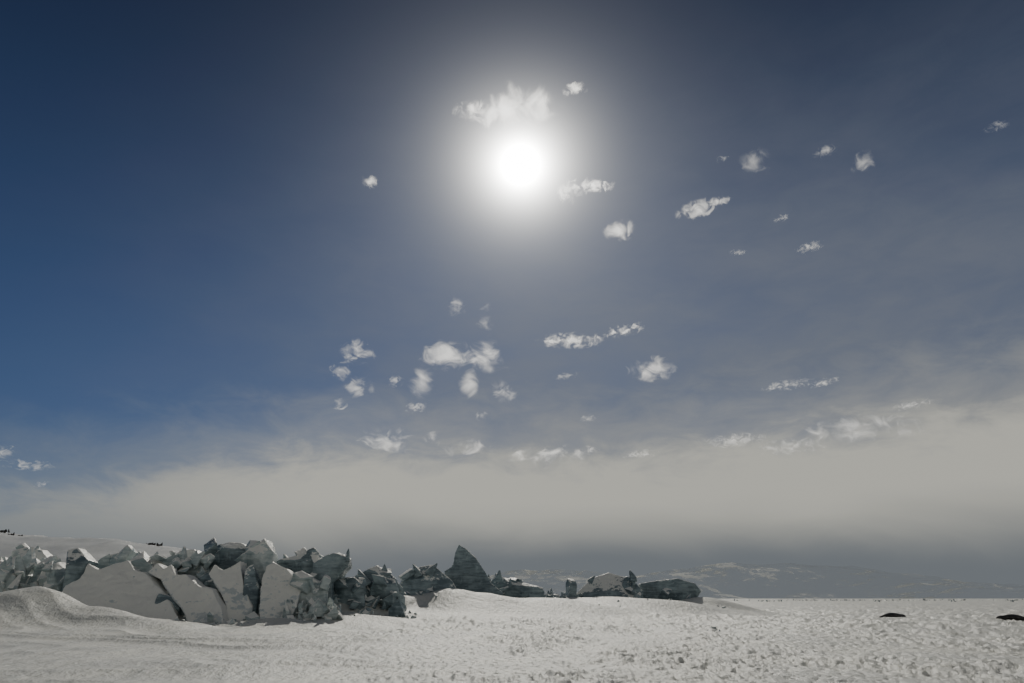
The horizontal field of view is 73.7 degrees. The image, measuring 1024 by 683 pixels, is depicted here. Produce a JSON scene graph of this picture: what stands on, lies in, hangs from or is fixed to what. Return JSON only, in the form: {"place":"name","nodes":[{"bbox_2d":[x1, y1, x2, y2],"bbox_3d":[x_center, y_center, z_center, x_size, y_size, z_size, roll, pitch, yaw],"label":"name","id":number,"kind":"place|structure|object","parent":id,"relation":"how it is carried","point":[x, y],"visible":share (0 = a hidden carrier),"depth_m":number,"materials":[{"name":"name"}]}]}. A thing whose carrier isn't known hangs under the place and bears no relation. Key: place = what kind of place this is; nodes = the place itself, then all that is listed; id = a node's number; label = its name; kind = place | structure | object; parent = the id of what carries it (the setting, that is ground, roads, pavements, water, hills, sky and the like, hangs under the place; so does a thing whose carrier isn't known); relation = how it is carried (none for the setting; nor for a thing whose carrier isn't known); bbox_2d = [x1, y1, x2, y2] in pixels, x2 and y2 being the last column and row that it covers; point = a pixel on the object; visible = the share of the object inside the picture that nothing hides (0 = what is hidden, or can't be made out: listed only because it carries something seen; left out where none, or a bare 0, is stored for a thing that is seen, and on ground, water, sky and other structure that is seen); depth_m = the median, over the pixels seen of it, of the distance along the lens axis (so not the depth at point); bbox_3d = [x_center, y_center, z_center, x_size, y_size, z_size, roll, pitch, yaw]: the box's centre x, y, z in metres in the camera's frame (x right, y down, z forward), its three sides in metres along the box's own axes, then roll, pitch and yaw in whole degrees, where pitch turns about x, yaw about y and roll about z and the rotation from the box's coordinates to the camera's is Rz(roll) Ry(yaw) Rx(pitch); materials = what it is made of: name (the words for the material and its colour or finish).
{"place":"outdoors","nodes":[
{"label":"outdoors","id":0,"kind":"place"},
{"bbox_2d":[0,532,188,562],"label":"snow hill","id":1,"kind":"structure","parent":0,"point":[97,549],"depth_m":359.52,"materials":[{"name":"white snow"}]},
{"bbox_2d":[0,529,162,545],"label":"rock outcrop","id":2,"kind":"object","parent":1,"relation":"on","point":[5,531],"visible":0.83,"depth_m":399.46,"materials":[{"name":"black stone"}]},
{"bbox_2d":[0,586,1023,682],"bbox_3d":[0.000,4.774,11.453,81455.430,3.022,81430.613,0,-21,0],"label":"snow ground","id":3,"kind":"structure","parent":0,"point":[446,635],"depth_m":26.68,"materials":[{"name":"white snow"}]},
{"bbox_2d":[0,557,33,591],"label":"ice block","id":4,"kind":"structure","parent":3,"relation":"on","point":[8,575],"depth_m":46.26,"materials":[{"name":"ice"}]},
{"bbox_2d":[12,543,52,570],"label":"ice block","id":5,"kind":"structure","parent":3,"relation":"on","point":[24,548],"depth_m":49.92,"materials":[{"name":"grey ice"}]},
{"bbox_2d":[38,561,65,591],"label":"ice block","id":6,"kind":"structure","parent":3,"relation":"on","point":[52,577],"depth_m":46.02,"materials":[{"name":"grey ice"}]},
{"bbox_2d":[62,548,97,590],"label":"ice spire","id":7,"kind":"structure","parent":3,"relation":"on","point":[78,560],"depth_m":45.07,"materials":[{"name":"grey ice"}]},
{"bbox_2d":[62,561,179,620],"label":"snowy ice slab","id":8,"kind":"structure","parent":3,"relation":"on","point":[127,586],"depth_m":43.88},
{"bbox_2d":[109,545,136,565],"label":"leaning ice slab","id":9,"kind":"structure","parent":3,"relation":"on","point":[127,552],"depth_m":47.92,"materials":[{"name":"grey ice"}]},
{"bbox_2d":[130,551,182,574],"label":"ice block","id":10,"kind":"structure","parent":3,"relation":"on","point":[142,562],"depth_m":46.88,"materials":[{"name":"grey ice"}]},
{"bbox_2d":[155,590,184,614],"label":"dark ice block","id":11,"kind":"structure","parent":3,"relation":"on","point":[160,597],"depth_m":43.59,"materials":[{"name":"ice"}]},
{"bbox_2d":[0,546,343,621],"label":"ice rubble","id":12,"kind":"object","parent":3,"relation":"on","point":[329,609],"visible":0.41,"depth_m":46.72,"materials":[{"name":"grey ice"}]},
{"bbox_2d":[148,563,228,622],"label":"tilted ice slab","id":13,"kind":"structure","parent":3,"relation":"on","point":[194,598],"depth_m":43.63,"materials":[{"name":"white ice"}]},
{"bbox_2d":[169,549,214,575],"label":"ice block","id":14,"kind":"structure","parent":3,"relation":"on","point":[207,560],"depth_m":47.60,"materials":[{"name":"grey ice"}]},
{"bbox_2d":[198,572,222,598],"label":"dark ice block","id":15,"kind":"structure","parent":3,"relation":"on","point":[205,579],"depth_m":45.69,"materials":[{"name":"grey ice"}]},
{"bbox_2d":[204,538,247,570],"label":"ice block","id":16,"kind":"structure","parent":3,"relation":"on","point":[227,555],"depth_m":48.48,"materials":[{"name":"grey ice"}]},
{"bbox_2d":[209,561,253,620],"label":"tilted ice slab","id":17,"kind":"structure","parent":3,"relation":"on","point":[229,583],"depth_m":44.65,"materials":[{"name":"white ice"}]},
{"bbox_2d":[243,565,260,613],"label":"tilted ice slab","id":18,"kind":"structure","parent":3,"relation":"on","point":[252,587],"depth_m":45.22,"materials":[{"name":"ice"}]},
{"bbox_2d":[235,539,277,585],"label":"ice block","id":19,"kind":"structure","parent":3,"relation":"on","point":[260,556],"depth_m":48.12,"materials":[{"name":"ice"}]},
{"bbox_2d":[259,563,300,618],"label":"rounded ice slab","id":20,"kind":"structure","parent":3,"relation":"on","point":[277,590],"depth_m":44.96,"materials":[{"name":"white ice"}]},
{"bbox_2d":[277,547,323,578],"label":"ice block","id":21,"kind":"structure","parent":3,"relation":"on","point":[300,560],"depth_m":48.85,"materials":[{"name":"ice"}]},
{"bbox_2d":[290,571,330,611],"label":"ice block","id":22,"kind":"structure","parent":3,"relation":"on","point":[308,586],"depth_m":45.56,"materials":[{"name":"ice"}]},
{"bbox_2d":[310,548,351,599],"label":"overhanging ice block","id":23,"kind":"structure","parent":3,"relation":"on","point":[335,566],"depth_m":48.31,"materials":[{"name":"ice"}]},
{"bbox_2d":[334,575,366,609],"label":"ice block","id":24,"kind":"structure","parent":3,"relation":"on","point":[347,588],"depth_m":49.39,"materials":[{"name":"ice"}]},
{"bbox_2d":[354,565,403,606],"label":"ice block","id":25,"kind":"structure","parent":3,"relation":"on","point":[383,585],"depth_m":52.09,"materials":[{"name":"ice"}]},
{"bbox_2d":[398,565,455,594],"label":"ice block","id":26,"kind":"structure","parent":3,"relation":"on","point":[411,585],"depth_m":60.24,"materials":[{"name":"ice"}]},
{"bbox_2d":[175,598,725,631],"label":"ice crumbs","id":27,"kind":"object","parent":3,"relation":"on","point":[361,611],"visible":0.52,"depth_m":47.30,"materials":[{"name":"white ice"}]},
{"bbox_2d":[445,545,502,595],"bbox_3d":[-3.424,22.459,64.196,5.843,6.422,2.107,-3,-21,9],"label":"ice fin","id":28,"kind":"object","parent":3,"relation":"on","point":[465,571],"visible":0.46,"depth_m":63.83,"materials":[{"name":"grey ice"}]},
{"bbox_2d":[283,554,690,616],"bbox_3d":[0.219,23.029,63.293,47.590,5.397,10.832,18,-27,-39],"label":"dark ice rubble","id":29,"kind":"object","parent":3,"relation":"on","point":[398,607],"visible":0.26,"depth_m":51.91,"materials":[{"name":"grey ice"}]},
{"bbox_2d":[488,573,544,597],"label":"ice block","id":30,"kind":"structure","parent":3,"relation":"on","point":[513,587],"depth_m":66.12,"materials":[{"name":"grey ice"}]},
{"bbox_2d":[565,578,576,596],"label":"ice block","id":31,"kind":"structure","parent":3,"relation":"on","point":[571,585],"depth_m":71.33,"materials":[{"name":"ice"}]},
{"bbox_2d":[577,573,641,597],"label":"snowy ice slab","id":32,"kind":"structure","parent":3,"relation":"on","point":[607,585],"depth_m":71.75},
{"bbox_2d":[622,570,642,597],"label":"ice block","id":33,"kind":"structure","parent":3,"relation":"on","point":[630,586],"depth_m":71.81,"materials":[{"name":"ice"}]},
{"bbox_2d":[638,578,700,599],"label":"ice block","id":34,"kind":"structure","parent":3,"relation":"on","point":[675,589],"depth_m":72.92,"materials":[{"name":"ice"}]},
{"bbox_2d":[734,599,1022,601],"bbox_3d":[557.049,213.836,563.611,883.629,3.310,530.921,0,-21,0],"label":"distant pressure ridge","id":35,"kind":"structure","parent":3,"relation":"on","point":[864,600],"depth_m":610.44,"materials":[{"name":"white ice"}]},
{"bbox_2d":[877,613,905,617],"bbox_3d":[35.053,25.443,63.337,3.193,0.548,1.206,2,-21,-5],"label":"seal","id":36,"kind":"object","parent":3,"relation":"on","point":[892,615],"visible":0.59,"depth_m":63.10,"materials":[{"name":"fur"}]},
{"bbox_2d":[996,614,1023,620],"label":"seal","id":37,"kind":"object","parent":3,"relation":"on","point":[1012,617],"visible":0.96,"depth_m":54.15,"materials":[{"name":"fur"}]},
{"bbox_2d":[0,0,1023,598],"label":"sky","id":38,"kind":"structure","parent":0,"point":[562,288],"materials":[{"name":"blue"}]},
{"bbox_2d":[490,563,954,598],"bbox_3d":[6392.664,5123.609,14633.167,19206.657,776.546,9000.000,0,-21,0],"label":"distant mountains","id":39,"kind":"structure","parent":0,"point":[578,578],"depth_m":13858.42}
]}

